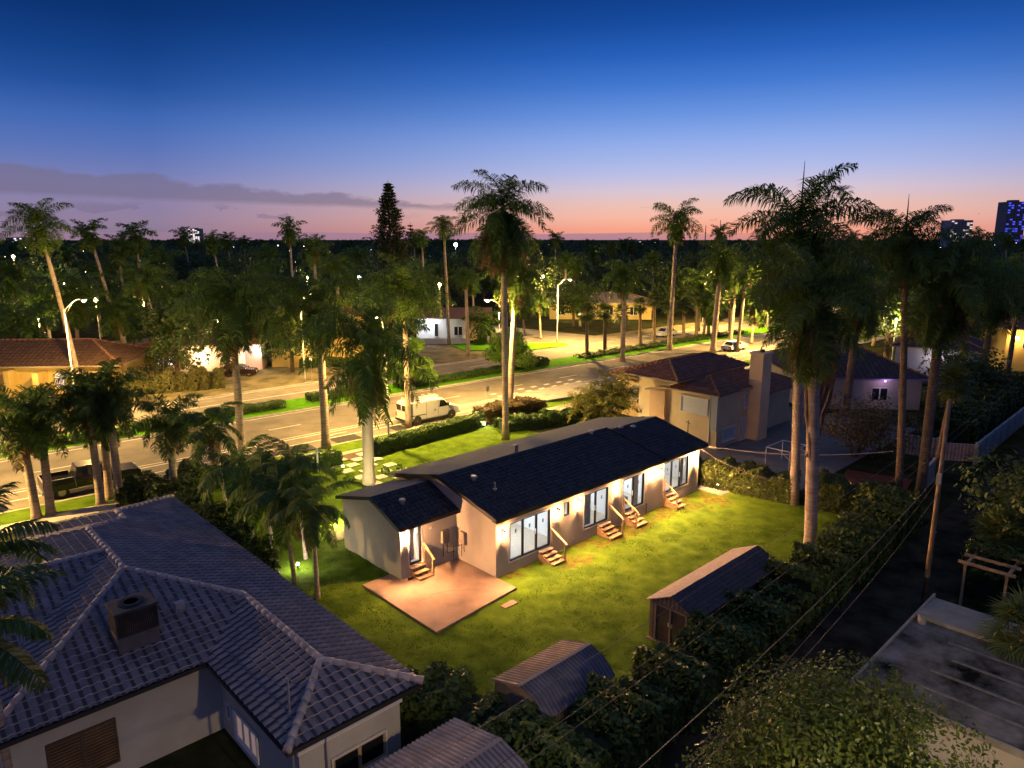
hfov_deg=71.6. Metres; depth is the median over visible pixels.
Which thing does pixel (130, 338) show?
palm tree
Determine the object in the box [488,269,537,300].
tree
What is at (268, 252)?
palm tree
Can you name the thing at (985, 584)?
hedge
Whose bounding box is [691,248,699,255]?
palm tree
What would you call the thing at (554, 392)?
neighbour drive
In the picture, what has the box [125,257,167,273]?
tree
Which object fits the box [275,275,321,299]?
palm tree
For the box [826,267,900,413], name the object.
palm tree
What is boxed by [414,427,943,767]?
overhead cable
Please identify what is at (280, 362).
house
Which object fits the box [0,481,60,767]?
palm tree
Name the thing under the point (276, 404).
hedge
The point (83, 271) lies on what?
tree
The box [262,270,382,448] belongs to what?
palm tree
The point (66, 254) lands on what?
palm tree
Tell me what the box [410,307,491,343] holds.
house
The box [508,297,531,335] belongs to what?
palm tree
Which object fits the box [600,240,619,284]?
palm tree
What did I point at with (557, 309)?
street lamp
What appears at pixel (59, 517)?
pavement
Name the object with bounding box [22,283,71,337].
palm tree
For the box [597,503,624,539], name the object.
timber steps
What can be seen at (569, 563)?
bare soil
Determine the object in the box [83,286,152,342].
palm tree
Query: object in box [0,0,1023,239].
sky
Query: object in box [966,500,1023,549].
bush
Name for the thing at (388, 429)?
street lamp
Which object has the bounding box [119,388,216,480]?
palm tree
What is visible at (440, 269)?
tree
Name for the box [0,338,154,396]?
house
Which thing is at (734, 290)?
palm tree
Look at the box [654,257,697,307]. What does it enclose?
tree
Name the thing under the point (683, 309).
palm tree
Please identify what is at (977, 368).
tree
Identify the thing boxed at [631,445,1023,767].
back alley
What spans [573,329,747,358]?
hedge
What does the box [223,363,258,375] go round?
parked car
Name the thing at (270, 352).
tree
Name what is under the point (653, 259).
palm tree
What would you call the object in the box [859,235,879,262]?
palm tree
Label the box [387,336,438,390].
tree
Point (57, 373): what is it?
window
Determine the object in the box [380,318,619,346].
side street
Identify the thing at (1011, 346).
palm tree
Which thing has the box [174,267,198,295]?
tree
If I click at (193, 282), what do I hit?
tree
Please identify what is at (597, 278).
tree
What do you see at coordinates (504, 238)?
palm tree
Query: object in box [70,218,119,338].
palm tree
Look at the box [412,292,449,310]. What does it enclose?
palm tree
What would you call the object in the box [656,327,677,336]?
parked car
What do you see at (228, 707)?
window
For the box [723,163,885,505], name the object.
palm tree
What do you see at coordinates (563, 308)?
tree
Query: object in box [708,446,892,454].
overhead cable
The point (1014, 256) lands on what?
palm tree
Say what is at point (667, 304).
palm tree
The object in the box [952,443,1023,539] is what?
tree
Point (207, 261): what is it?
tree
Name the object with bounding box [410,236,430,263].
palm tree
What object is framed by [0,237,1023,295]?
wood
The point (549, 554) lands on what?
timber steps
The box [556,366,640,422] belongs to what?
areca palm
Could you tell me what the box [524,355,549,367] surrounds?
hedge
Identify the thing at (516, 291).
palm tree
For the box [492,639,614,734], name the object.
metal shed
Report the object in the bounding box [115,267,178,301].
tree
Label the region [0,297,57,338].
palm tree
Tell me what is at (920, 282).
palm tree
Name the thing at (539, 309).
palm tree
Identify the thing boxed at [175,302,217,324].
palm tree
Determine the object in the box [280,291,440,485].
palm tree
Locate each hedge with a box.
[0,426,132,454]
[65,365,225,398]
[115,453,236,506]
[133,399,286,431]
[142,473,281,573]
[239,448,342,480]
[299,356,351,367]
[304,387,353,402]
[373,411,485,455]
[392,363,526,389]
[400,660,552,757]
[472,395,546,425]
[494,406,599,431]
[512,576,816,767]
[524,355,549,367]
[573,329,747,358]
[697,455,800,504]
[764,483,923,627]
[818,468,909,513]
[932,369,1023,443]
[959,460,1023,604]
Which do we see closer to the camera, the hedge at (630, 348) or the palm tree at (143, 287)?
the palm tree at (143, 287)
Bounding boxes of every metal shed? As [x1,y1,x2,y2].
[370,717,527,767]
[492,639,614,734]
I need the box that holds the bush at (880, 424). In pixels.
[822,389,921,459]
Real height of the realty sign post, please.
1.860 m
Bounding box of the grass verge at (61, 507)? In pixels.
[0,331,900,525]
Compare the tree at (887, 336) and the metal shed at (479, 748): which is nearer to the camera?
the metal shed at (479, 748)
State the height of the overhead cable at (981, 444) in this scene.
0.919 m
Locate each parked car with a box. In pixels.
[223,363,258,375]
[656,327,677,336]
[721,340,747,351]
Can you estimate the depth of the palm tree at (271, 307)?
91.34 m
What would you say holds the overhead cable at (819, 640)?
attached to the utility pole
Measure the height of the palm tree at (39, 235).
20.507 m
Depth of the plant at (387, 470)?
50.33 m
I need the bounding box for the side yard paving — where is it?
[699,407,915,490]
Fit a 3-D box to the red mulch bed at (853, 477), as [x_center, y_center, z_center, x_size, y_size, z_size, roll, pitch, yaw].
[24.320,6.934,48.168,4.110,0.001,6.412,9,14,36]
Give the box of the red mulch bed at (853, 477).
[844,470,911,488]
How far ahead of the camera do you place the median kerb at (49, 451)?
80.49 m
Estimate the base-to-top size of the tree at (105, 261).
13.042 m
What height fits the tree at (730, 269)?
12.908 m
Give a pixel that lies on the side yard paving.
(828, 447)
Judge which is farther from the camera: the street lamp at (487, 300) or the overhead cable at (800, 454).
the street lamp at (487, 300)
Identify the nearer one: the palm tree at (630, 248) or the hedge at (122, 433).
the hedge at (122, 433)
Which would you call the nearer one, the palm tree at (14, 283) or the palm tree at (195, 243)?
the palm tree at (14, 283)
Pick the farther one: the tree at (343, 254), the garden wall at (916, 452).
the tree at (343, 254)
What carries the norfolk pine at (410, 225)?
on the ground at (220, 748)
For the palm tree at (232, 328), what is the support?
on the ground at (220, 748)
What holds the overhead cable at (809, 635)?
attached to the utility pole
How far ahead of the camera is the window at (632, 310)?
146.75 m
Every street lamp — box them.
[63,299,87,394]
[300,304,305,381]
[381,318,389,433]
[485,299,507,313]
[556,279,571,342]
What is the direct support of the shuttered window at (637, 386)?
in the house at (717, 400)
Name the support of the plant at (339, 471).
on the ground at (220, 748)
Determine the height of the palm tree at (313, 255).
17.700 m
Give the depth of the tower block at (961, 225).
1270.39 m
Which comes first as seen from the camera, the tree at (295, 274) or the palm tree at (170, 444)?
the palm tree at (170, 444)
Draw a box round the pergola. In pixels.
[958,546,1023,617]
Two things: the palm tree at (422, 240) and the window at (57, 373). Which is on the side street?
the palm tree at (422, 240)
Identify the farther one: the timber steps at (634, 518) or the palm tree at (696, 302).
the palm tree at (696, 302)
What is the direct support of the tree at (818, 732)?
on the ground at (220, 748)
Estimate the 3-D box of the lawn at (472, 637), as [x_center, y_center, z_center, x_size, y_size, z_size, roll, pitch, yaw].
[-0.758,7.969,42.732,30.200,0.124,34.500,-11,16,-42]
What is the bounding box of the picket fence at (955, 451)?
[934,441,981,462]
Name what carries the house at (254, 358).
on the lawn at (268, 371)
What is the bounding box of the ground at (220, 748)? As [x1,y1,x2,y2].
[0,240,1023,767]
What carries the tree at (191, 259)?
on the ground at (220, 748)
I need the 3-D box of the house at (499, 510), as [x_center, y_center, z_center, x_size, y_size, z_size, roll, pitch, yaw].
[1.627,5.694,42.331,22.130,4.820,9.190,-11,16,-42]
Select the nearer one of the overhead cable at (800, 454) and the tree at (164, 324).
the overhead cable at (800, 454)
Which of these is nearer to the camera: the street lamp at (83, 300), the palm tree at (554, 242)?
the street lamp at (83, 300)
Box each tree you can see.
[0,198,79,373]
[0,253,70,285]
[0,254,43,336]
[0,267,51,323]
[0,274,67,331]
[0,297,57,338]
[0,382,85,515]
[0,383,74,518]
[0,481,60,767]
[0,563,67,695]
[2,239,17,261]
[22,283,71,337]
[32,366,136,504]
[35,267,112,337]
[44,279,73,332]
[50,357,161,502]
[52,243,76,289]
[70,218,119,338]
[71,266,92,298]
[72,258,114,336]
[74,399,135,500]
[79,271,120,300]
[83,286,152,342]
[88,262,189,331]
[97,232,138,300]
[98,252,126,282]
[105,254,142,274]
[109,264,131,292]
[110,258,170,370]
[115,220,158,329]
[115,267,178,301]
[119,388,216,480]
[124,304,146,344]
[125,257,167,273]
[134,243,186,304]
[136,293,217,373]
[144,337,194,374]
[150,285,195,323]
[163,280,195,316]
[168,226,195,277]
[168,254,188,278]
[168,257,302,462]
[169,401,244,518]
[173,272,228,301]
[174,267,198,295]
[175,249,214,276]
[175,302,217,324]
[186,250,232,280]
[188,434,277,538]
[191,240,203,256]
[196,229,223,275]
[201,441,302,559]
[202,246,258,283]
[208,256,232,273]
[211,299,254,325]
[216,232,238,260]
[233,461,333,582]
[235,235,250,268]
[247,302,329,372]
[248,302,287,362]
[249,243,285,275]
[249,288,297,349]
[249,436,337,558]
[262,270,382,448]
[266,479,363,599]
[272,216,306,276]
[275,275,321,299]
[278,266,318,292]
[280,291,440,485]
[292,231,333,295]
[309,257,350,298]
[316,252,360,294]
[321,269,363,297]
[328,247,377,285]
[331,266,371,298]
[343,245,372,295]
[347,282,395,327]
[355,297,400,356]
[358,252,456,427]
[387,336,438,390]
[400,263,438,330]
[404,229,420,261]
[409,227,431,306]
[409,253,449,291]
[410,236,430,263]
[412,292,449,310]
[425,250,471,306]
[426,215,458,343]
[426,258,443,299]
[436,234,454,257]
[441,169,553,439]
[451,266,480,356]
[456,260,499,300]
[458,273,483,305]
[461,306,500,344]
[480,239,549,400]
[482,327,538,369]
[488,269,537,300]
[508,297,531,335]
[519,251,567,308]
[525,291,555,338]
[547,229,564,287]
[548,277,603,326]
[555,250,577,287]
[559,270,603,290]
[562,251,591,285]
[562,281,599,326]
[574,301,597,353]
[579,257,608,284]
[583,244,605,280]
[584,239,595,271]
[592,240,604,255]
[593,301,615,349]
[598,258,655,361]
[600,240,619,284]
[613,302,630,346]
[617,237,631,259]
[623,239,637,261]
[631,296,648,345]
[639,260,702,312]
[639,264,668,297]
[643,249,664,310]
[643,289,665,341]
[650,197,703,349]
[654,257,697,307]
[660,297,677,338]
[662,249,715,290]
[663,264,715,311]
[675,296,692,337]
[675,649,1002,767]
[680,254,728,289]
[680,268,715,330]
[683,283,732,334]
[689,290,706,336]
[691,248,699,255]
[695,237,749,352]
[702,293,709,334]
[710,222,731,293]
[710,255,741,291]
[714,298,724,332]
[720,292,739,330]
[721,276,765,304]
[722,269,754,340]
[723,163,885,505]
[727,284,771,343]
[728,242,891,555]
[731,257,760,351]
[747,263,769,328]
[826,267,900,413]
[845,230,861,244]
[847,198,981,488]
[855,280,917,357]
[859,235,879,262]
[864,231,1023,500]
[870,265,911,345]
[878,289,919,337]
[892,282,921,326]
[910,253,943,291]
[917,344,1023,405]
[934,360,981,481]
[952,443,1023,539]
[956,255,1023,385]
[960,317,997,338]
[964,226,986,252]
[972,579,1023,664]
[993,252,1023,281]
[999,228,1019,263]
[1005,284,1023,380]
[1016,235,1023,266]
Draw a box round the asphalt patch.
[283,425,409,451]
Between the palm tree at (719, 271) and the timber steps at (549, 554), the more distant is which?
the palm tree at (719, 271)
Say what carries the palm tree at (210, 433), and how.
on the ground at (220, 748)
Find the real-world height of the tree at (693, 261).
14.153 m
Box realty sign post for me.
[303,448,319,470]
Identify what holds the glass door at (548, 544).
in the house at (499, 510)
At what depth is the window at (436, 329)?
115.95 m
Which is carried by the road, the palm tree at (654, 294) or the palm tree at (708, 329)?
the palm tree at (708, 329)
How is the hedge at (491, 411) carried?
on the grass verge at (61, 507)
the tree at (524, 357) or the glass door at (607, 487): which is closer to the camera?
the glass door at (607, 487)
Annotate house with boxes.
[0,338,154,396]
[0,494,423,767]
[139,325,271,371]
[271,299,365,367]
[335,416,707,579]
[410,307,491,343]
[545,291,652,319]
[609,349,802,449]
[770,340,928,409]
[890,331,989,384]
[980,316,1023,370]
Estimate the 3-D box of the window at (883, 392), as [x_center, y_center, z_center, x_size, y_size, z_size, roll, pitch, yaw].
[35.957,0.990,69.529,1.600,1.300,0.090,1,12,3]
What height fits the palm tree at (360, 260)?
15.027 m
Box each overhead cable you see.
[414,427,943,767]
[495,382,1010,767]
[519,381,1018,767]
[639,480,933,767]
[687,483,935,767]
[699,491,939,767]
[702,449,775,480]
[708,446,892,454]
[944,409,1023,471]
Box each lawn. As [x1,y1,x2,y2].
[0,311,875,457]
[0,335,474,412]
[211,425,847,700]
[450,343,568,350]
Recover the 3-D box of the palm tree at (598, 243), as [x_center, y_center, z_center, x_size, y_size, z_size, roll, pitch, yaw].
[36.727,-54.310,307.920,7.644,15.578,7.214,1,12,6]
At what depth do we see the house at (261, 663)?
22.89 m
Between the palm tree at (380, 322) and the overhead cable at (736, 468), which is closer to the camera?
the overhead cable at (736, 468)
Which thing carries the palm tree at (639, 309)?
on the median lawn at (297, 403)
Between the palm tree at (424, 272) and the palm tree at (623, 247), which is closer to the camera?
the palm tree at (424, 272)
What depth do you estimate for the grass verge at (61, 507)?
45.14 m
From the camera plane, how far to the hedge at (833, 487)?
43.38 m
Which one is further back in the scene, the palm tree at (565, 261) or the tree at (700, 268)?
the tree at (700, 268)
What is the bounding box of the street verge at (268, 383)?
[0,304,839,424]
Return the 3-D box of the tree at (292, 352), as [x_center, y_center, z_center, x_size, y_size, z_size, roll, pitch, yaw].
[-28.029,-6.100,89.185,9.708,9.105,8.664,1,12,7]
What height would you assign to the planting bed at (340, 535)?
0.120 m
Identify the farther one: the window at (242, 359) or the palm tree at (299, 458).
the window at (242, 359)
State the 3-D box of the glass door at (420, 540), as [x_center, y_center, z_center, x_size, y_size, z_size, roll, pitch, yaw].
[-4.795,7.892,35.009,0.870,2.140,0.135,-11,16,-42]
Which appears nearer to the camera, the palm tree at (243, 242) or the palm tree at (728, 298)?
the palm tree at (728, 298)
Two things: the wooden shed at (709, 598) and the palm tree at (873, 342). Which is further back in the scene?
the palm tree at (873, 342)
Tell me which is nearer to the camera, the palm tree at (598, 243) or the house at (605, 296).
the house at (605, 296)
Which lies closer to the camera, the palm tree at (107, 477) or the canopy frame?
the palm tree at (107, 477)
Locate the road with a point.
(139, 454)
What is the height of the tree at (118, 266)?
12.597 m
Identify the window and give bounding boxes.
[45,717,120,767]
[55,373,65,386]
[225,701,231,721]
[230,351,245,363]
[232,708,259,764]
[331,729,387,767]
[434,323,438,336]
[454,326,462,335]
[564,501,568,515]
[630,307,636,314]
[632,384,638,400]
[680,395,707,415]
[721,425,735,442]
[738,416,746,440]
[743,391,749,408]
[870,388,888,400]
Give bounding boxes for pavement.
[0,328,922,534]
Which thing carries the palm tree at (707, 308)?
on the road
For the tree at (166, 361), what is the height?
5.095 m
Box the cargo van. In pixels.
[395,393,459,425]
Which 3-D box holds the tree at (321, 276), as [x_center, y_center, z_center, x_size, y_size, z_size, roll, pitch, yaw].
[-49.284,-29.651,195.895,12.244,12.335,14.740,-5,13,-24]
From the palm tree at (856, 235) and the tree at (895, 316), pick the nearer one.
the tree at (895, 316)
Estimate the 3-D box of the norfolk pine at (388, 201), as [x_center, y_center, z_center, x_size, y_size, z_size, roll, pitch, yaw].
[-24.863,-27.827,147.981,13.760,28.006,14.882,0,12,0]
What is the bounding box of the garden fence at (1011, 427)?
[972,407,1023,464]
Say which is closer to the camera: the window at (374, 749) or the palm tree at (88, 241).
the window at (374, 749)
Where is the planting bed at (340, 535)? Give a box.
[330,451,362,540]
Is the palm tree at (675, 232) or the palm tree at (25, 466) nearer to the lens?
the palm tree at (25, 466)
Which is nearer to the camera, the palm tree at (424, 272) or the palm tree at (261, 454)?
the palm tree at (261, 454)
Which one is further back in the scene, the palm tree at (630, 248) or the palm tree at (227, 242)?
the palm tree at (630, 248)
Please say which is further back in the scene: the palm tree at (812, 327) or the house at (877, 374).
the house at (877, 374)
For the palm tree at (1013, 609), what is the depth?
23.64 m
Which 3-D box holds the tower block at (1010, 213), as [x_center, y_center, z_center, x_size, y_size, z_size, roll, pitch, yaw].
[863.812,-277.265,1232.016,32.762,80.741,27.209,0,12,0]
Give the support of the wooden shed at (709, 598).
on the ground at (220, 748)
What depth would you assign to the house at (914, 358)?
81.69 m
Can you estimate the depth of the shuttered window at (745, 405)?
58.73 m
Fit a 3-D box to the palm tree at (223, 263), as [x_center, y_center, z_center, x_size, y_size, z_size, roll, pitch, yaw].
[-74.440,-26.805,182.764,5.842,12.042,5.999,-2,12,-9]
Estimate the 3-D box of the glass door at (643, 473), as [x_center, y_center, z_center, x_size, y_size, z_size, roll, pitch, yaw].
[7.164,6.383,42.059,2.210,2.120,0.135,-11,16,-42]
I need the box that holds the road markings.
[1,309,862,503]
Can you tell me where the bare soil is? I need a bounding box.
[503,490,732,578]
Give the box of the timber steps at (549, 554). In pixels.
[538,528,567,565]
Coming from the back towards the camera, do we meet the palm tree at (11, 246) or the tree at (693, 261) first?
the palm tree at (11, 246)
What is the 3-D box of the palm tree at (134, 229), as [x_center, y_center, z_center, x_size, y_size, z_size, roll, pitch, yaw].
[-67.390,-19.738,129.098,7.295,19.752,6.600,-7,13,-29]
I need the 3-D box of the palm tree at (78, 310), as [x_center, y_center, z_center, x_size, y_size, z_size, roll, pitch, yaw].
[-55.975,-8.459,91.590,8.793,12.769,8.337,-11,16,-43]
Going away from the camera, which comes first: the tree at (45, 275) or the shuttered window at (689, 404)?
the shuttered window at (689, 404)
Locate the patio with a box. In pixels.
[362,558,517,634]
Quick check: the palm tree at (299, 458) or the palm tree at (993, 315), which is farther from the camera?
the palm tree at (993, 315)
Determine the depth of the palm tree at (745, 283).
103.32 m
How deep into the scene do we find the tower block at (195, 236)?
1664.04 m
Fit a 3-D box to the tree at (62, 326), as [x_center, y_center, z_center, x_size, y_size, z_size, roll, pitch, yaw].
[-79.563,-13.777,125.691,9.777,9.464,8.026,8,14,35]
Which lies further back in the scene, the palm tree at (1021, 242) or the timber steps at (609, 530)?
the palm tree at (1021, 242)
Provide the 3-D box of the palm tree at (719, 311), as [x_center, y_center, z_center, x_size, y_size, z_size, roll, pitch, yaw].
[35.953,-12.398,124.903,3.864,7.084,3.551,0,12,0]
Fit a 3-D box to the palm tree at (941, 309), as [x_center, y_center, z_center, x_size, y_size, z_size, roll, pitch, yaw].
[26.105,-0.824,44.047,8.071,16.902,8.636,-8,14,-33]
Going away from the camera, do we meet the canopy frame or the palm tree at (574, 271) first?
the canopy frame
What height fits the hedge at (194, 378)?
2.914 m
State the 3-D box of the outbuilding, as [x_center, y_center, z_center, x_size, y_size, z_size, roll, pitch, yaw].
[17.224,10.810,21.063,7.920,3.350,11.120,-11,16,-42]
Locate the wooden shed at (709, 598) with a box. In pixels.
[645,545,779,649]
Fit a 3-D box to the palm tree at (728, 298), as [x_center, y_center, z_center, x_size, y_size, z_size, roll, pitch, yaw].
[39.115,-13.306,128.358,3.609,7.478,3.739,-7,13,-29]
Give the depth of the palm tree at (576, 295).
133.20 m
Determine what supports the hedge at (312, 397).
on the median lawn at (297, 403)
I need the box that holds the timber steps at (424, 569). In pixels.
[410,542,434,579]
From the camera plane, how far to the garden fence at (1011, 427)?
57.51 m
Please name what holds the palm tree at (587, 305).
on the median lawn at (297, 403)
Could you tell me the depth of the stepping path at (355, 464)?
51.88 m
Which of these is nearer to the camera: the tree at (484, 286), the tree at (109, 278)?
the tree at (109, 278)
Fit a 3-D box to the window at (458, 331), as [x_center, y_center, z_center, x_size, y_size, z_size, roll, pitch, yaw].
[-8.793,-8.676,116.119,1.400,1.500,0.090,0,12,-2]
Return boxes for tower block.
[5,237,29,241]
[188,228,203,242]
[939,219,972,247]
[994,200,1023,246]
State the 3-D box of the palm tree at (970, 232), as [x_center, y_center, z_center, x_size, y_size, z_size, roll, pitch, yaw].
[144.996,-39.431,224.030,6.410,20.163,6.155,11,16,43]
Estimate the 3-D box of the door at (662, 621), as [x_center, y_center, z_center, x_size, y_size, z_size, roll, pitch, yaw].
[6.207,9.877,29.217,0.055,1.540,0.660,-11,16,-42]
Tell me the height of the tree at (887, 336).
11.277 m
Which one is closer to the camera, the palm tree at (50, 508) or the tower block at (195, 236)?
the palm tree at (50, 508)
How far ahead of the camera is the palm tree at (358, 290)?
110.81 m
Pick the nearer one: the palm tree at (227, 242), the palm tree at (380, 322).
the palm tree at (380, 322)
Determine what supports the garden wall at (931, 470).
on the ground at (220, 748)
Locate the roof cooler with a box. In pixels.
[104,590,159,654]
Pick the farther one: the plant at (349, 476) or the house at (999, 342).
the house at (999, 342)
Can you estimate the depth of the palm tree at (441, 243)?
240.43 m
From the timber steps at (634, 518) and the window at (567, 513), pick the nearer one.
the window at (567, 513)
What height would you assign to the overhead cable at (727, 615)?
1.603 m
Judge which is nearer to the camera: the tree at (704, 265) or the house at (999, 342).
the house at (999, 342)
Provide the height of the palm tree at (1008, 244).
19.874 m
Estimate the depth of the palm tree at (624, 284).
94.65 m
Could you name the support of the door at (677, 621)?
in the wooden shed at (709, 598)
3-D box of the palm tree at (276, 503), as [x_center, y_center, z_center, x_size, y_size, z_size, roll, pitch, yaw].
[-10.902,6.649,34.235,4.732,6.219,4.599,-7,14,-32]
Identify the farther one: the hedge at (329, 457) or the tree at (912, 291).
the tree at (912, 291)
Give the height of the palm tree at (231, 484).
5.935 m
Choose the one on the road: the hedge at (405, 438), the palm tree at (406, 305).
the palm tree at (406, 305)
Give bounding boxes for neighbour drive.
[514,382,614,408]
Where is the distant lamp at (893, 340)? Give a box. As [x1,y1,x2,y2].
[891,319,896,359]
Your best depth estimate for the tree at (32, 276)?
121.64 m
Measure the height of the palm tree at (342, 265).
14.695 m
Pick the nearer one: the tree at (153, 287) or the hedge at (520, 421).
the hedge at (520, 421)
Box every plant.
[334,467,343,474]
[342,474,355,480]
[381,466,389,474]
[396,463,404,469]
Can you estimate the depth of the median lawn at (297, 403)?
85.62 m
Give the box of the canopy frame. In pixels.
[765,440,805,470]
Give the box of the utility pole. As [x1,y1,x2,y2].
[921,399,951,605]
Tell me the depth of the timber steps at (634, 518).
41.40 m
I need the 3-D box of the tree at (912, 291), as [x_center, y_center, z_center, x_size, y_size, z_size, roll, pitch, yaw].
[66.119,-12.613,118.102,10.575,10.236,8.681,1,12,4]
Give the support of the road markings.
on the road
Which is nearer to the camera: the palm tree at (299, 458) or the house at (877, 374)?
the palm tree at (299, 458)
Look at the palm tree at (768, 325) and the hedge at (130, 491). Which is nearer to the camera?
the hedge at (130, 491)
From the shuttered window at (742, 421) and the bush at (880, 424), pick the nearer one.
the bush at (880, 424)
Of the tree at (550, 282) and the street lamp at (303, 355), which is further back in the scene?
the tree at (550, 282)
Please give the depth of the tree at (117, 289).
124.82 m
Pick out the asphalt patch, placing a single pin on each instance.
(345, 438)
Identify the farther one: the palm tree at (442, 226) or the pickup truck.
the palm tree at (442, 226)
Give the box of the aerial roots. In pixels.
[804,358,839,461]
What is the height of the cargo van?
2.440 m
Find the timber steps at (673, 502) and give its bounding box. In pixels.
[663,479,685,510]
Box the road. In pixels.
[0,300,911,512]
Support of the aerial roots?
hanging from the palm tree at (812, 327)
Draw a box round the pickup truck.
[37,459,141,498]
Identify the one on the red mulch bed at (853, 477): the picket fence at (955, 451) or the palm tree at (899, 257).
the palm tree at (899, 257)
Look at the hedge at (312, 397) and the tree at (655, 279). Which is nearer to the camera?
the hedge at (312, 397)
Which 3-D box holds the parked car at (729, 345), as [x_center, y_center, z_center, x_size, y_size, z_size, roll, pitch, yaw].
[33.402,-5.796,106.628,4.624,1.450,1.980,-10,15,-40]
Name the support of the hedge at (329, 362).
on the lawn at (268, 371)
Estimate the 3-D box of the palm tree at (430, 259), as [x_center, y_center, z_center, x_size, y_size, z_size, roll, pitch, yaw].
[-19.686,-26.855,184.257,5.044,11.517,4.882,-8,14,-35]
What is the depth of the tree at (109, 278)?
163.79 m
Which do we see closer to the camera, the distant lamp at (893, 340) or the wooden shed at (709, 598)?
the wooden shed at (709, 598)
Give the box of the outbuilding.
[850,593,1023,767]
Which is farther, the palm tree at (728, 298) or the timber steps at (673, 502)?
the palm tree at (728, 298)
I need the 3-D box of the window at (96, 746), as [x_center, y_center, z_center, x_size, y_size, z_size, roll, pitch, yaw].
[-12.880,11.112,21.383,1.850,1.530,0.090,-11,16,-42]
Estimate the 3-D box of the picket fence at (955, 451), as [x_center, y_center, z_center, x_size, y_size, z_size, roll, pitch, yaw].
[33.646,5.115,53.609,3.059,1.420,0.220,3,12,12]
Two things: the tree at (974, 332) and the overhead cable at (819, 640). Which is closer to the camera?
the overhead cable at (819, 640)
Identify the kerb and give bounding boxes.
[0,320,752,513]
[0,327,770,460]
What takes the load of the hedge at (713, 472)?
on the lawn at (472, 637)
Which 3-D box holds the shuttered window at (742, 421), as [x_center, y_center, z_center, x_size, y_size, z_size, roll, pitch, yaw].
[19.139,3.710,59.011,1.120,1.920,0.135,-11,16,-42]
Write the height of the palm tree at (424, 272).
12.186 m
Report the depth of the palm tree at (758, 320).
111.86 m
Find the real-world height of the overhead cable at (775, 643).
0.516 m
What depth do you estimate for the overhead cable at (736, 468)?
45.96 m
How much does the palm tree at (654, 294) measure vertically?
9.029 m
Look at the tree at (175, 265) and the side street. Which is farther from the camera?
the tree at (175, 265)
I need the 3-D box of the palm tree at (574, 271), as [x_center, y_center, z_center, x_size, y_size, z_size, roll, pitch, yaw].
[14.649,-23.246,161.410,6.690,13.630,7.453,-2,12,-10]
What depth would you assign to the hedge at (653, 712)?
24.36 m
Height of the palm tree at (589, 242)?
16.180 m
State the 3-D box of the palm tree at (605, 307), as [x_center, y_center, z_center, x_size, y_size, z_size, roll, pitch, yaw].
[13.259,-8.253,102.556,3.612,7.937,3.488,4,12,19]
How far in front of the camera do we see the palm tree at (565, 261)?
147.54 m
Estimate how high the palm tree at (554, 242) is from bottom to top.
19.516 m
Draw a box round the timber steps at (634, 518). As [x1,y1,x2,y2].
[623,497,647,528]
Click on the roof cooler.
(134, 620)
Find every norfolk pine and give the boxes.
[362,183,415,300]
[406,224,415,257]
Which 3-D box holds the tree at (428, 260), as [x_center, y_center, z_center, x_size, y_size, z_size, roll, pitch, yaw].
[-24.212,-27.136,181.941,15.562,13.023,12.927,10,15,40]
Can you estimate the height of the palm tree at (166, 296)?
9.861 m
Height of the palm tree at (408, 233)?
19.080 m
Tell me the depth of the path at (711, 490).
46.99 m
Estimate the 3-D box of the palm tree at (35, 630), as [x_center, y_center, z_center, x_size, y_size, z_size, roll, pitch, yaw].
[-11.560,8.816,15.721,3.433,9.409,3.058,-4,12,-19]
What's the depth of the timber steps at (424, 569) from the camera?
34.97 m
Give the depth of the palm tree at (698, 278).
126.37 m
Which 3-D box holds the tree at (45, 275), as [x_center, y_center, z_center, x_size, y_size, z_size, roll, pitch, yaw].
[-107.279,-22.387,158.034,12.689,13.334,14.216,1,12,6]
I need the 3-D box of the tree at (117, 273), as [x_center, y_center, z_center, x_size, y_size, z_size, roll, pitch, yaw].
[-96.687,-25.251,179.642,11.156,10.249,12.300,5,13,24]
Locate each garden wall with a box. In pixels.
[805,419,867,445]
[904,434,938,457]
[927,457,936,486]
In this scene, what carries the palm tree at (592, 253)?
on the ground at (220, 748)
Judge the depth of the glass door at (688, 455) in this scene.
45.25 m
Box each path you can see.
[332,452,405,485]
[697,485,728,495]
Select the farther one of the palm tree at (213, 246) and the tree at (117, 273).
the tree at (117, 273)
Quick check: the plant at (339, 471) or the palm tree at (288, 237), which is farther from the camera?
the palm tree at (288, 237)
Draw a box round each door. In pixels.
[408,526,422,566]
[508,507,550,562]
[583,485,608,530]
[622,471,645,513]
[655,605,668,643]
[662,454,689,494]
[670,612,684,646]
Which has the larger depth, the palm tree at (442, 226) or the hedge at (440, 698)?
the palm tree at (442, 226)

